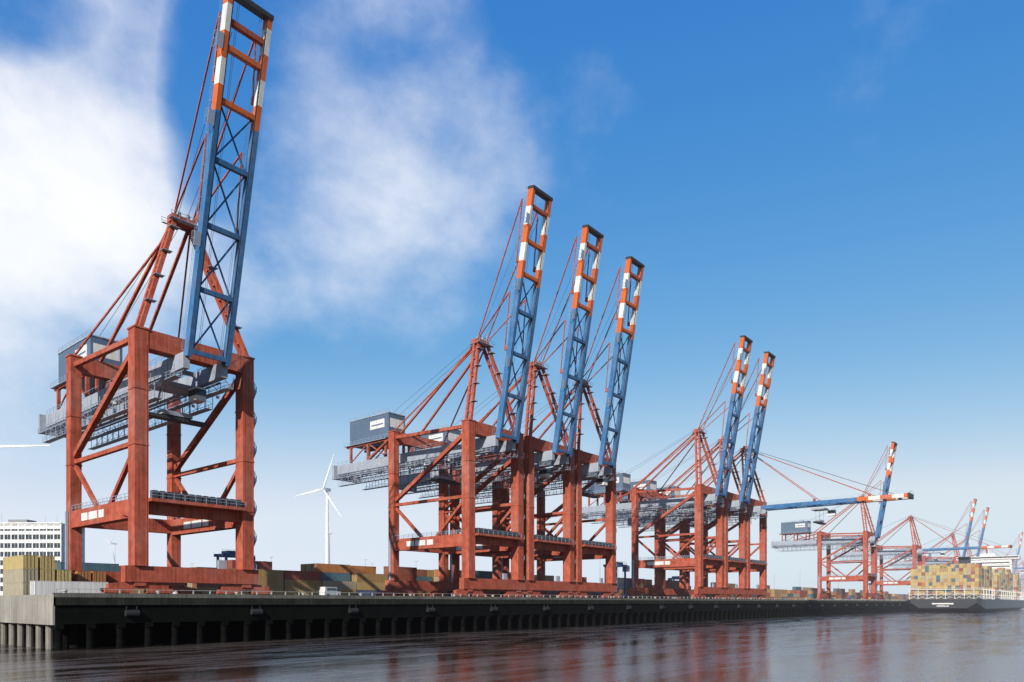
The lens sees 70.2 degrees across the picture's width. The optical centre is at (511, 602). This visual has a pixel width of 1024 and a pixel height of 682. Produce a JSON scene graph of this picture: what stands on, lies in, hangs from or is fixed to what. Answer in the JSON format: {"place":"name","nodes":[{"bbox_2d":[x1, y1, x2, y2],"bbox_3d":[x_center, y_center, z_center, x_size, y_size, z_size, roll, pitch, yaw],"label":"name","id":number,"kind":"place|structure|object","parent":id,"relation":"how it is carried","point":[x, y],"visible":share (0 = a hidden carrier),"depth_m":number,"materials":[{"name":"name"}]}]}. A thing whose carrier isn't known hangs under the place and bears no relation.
{"place":"outdoors","nodes":[
{"label":"outdoors","id":0,"kind":"place"},
{"bbox_2d":[0,445,49,447],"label":"wind turbine","id":1,"kind":"object","parent":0,"point":[4,446],"visible":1,"depth_m":418.34,"materials":[{"name":"white metal"}]},
{"bbox_2d":[0,516,84,594],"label":"office building","id":2,"kind":"structure","parent":0,"point":[24,537],"depth_m":300.57,"materials":[{"name":"white concrete"}]},
{"bbox_2d":[105,531,116,563],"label":"wind turbine","id":3,"kind":"object","parent":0,"point":[110,543],"visible":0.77,"depth_m":1498.41,"materials":[{"name":"white metal"}]},
{"bbox_2d":[296,455,341,563],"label":"wind turbine","id":4,"kind":"object","parent":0,"point":[327,491],"visible":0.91,"depth_m":658.63,"materials":[{"name":"white metal"}]},
{"bbox_2d":[327,533,331,563],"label":"light mast","id":5,"kind":"object","parent":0,"point":[329,546],"visible":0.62,"depth_m":329.82,"materials":[{"name":"grey metal"}]},
{"bbox_2d":[0,593,907,646],"bbox_3d":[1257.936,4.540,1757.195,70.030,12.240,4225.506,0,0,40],"label":"quay wall","id":6,"kind":"structure","parent":0,"point":[76,612],"depth_m":153.90,"materials":[{"name":"concrete"}]},
{"bbox_2d":[3,555,107,594],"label":"container stack","id":7,"kind":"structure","parent":6,"relation":"on","point":[30,575],"depth_m":140.59,"materials":[{"name":"paint"}]},
{"bbox_2d":[38,0,273,594],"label":"gantry crane","id":8,"kind":"object","parent":6,"relation":"on","point":[106,380],"visible":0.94,"depth_m":140.18,"materials":[{"name":"red paint"}]},
{"bbox_2d":[214,549,254,567],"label":"straddle carrier","id":9,"kind":"object","parent":6,"relation":"on","point":[228,554],"visible":0.13,"depth_m":220.27,"materials":[{"name":"blue metal"}]},
{"bbox_2d":[319,587,340,594],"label":"service van","id":10,"kind":"object","parent":6,"relation":"on","point":[327,590],"visible":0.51,"depth_m":169.08,"materials":[{"name":"white paint"}]},
{"bbox_2d":[55,560,690,597],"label":"container row","id":11,"kind":"object","parent":6,"relation":"on","point":[308,579],"visible":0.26,"depth_m":220.38,"materials":[{"name":"paint"}]},
{"bbox_2d":[332,185,552,596],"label":"gantry crane","id":12,"kind":"object","parent":6,"relation":"on","point":[383,430],"visible":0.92,"depth_m":209.82,"materials":[{"name":"red paint"}]},
{"bbox_2d":[56,589,907,615],"bbox_3d":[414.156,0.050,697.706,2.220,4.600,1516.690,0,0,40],"label":"quay fittings","id":13,"kind":"object","parent":6,"relation":"on","point":[259,611],"visible":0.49,"depth_m":178.41,"materials":[{"name":"rubber"}]},
{"bbox_2d":[399,224,603,597],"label":"gantry crane","id":14,"kind":"object","parent":6,"relation":"on","point":[555,454],"visible":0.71,"depth_m":223.17,"materials":[{"name":"red paint"}]},
{"bbox_2d":[449,256,644,597],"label":"gantry crane","id":15,"kind":"object","parent":6,"relation":"on","point":[593,468],"visible":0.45,"depth_m":241.70,"materials":[{"name":"red paint"}]},
{"bbox_2d":[603,561,629,597],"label":"straddle carrier","id":16,"kind":"object","parent":6,"relation":"on","point":[625,569],"visible":0.32,"depth_m":284.48,"materials":[{"name":"blue"}]},
{"bbox_2d":[582,335,752,598],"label":"gantry crane","id":17,"kind":"object","parent":6,"relation":"on","point":[697,499],"visible":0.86,"depth_m":317.13,"materials":[{"name":"red paint"}]},
{"bbox_2d":[602,351,775,598],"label":"gantry crane","id":18,"kind":"object","parent":6,"relation":"on","point":[733,501],"visible":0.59,"depth_m":334.39,"materials":[{"name":"red paint"}]},
{"bbox_2d":[709,582,804,599],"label":"container row","id":19,"kind":"object","parent":6,"relation":"on","point":[797,593],"visible":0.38,"depth_m":501.50,"materials":[{"name":"paint"}]},
{"bbox_2d":[628,446,913,598],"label":"gantry crane","id":20,"kind":"object","parent":6,"relation":"on","point":[757,507],"visible":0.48,"depth_m":350.38,"materials":[{"name":"red paint"}]},
{"bbox_2d":[771,442,896,599],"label":"gantry crane","id":21,"kind":"object","parent":6,"relation":"on","point":[794,528],"visible":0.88,"depth_m":516.75,"materials":[{"name":"red paint"}]},
{"bbox_2d":[801,587,916,600],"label":"container row","id":22,"kind":"object","parent":6,"relation":"on","point":[841,594],"visible":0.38,"depth_m":632.72,"materials":[{"name":"paint"}]},
{"bbox_2d":[868,583,877,599],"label":"straddle carrier","id":23,"kind":"object","parent":6,"relation":"on","point":[869,584],"visible":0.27,"depth_m":579.41,"materials":[{"name":"blue"}]},
{"bbox_2d":[833,515,1011,598],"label":"gantry crane","id":24,"kind":"object","parent":6,"relation":"on","point":[915,550],"visible":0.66,"depth_m":632.63,"materials":[{"name":"red paint"}]},
{"bbox_2d":[888,499,976,598],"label":"gantry crane","id":25,"kind":"object","parent":6,"relation":"on","point":[926,560],"visible":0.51,"depth_m":785.81,"materials":[{"name":"red paint"}]},
{"bbox_2d":[906,507,988,598],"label":"gantry crane","id":26,"kind":"object","parent":6,"relation":"on","point":[980,537],"visible":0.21,"depth_m":845.19,"materials":[{"name":"red paint"}]},
{"bbox_2d":[938,549,1023,574],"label":"gantry crane","id":27,"kind":"object","parent":6,"relation":"on","point":[982,550],"visible":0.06,"depth_m":968.58,"materials":[{"name":"red paint"}]},
{"bbox_2d":[1005,532,1022,573],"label":"gantry crane","id":28,"kind":"object","parent":6,"relation":"on","point":[1019,546],"visible":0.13,"depth_m":1139.35,"materials":[{"name":"white paint"}]},
{"bbox_2d":[0,608,1023,681],"bbox_3d":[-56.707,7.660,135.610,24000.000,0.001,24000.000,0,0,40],"label":"water","id":29,"kind":"structure","parent":0,"point":[934,647],"depth_m":105.42,"materials":[{"name":"grey liquid"}]},
{"bbox_2d":[1,607,915,649],"bbox_3d":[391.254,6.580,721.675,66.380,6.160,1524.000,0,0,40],"label":"quay piles","id":30,"kind":"object","parent":29,"relation":"on","point":[61,636],"visible":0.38,"depth_m":178.07,"materials":[{"name":"concrete"}]},
{"bbox_2d":[908,549,1023,612],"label":"container ship","id":31,"kind":"object","parent":29,"relation":"on","point":[988,582],"visible":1,"depth_m":556.49,"materials":[{"name":"grey"}]},
{"bbox_2d":[0,0,1023,599],"label":"sky","id":32,"kind":"structure","parent":0,"point":[836,187],"materials":[{"name":"blue"}]},
{"bbox_2d":[668,576,678,579],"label":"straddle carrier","id":33,"kind":"object","parent":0,"point":[675,578],"visible":0.14,"depth_m":435.02,"materials":[{"name":"blue metal"}]},
{"bbox_2d":[1014,559,1023,599],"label":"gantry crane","id":34,"kind":"object","parent":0,"point":[1017,572],"visible":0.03,"depth_m":1222.19,"materials":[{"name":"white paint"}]},
{"bbox_2d":[1017,562,1023,593],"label":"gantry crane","id":35,"kind":"object","parent":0,"point":[1021,576],"visible":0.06,"depth_m":1334.73,"materials":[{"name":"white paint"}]}
]}

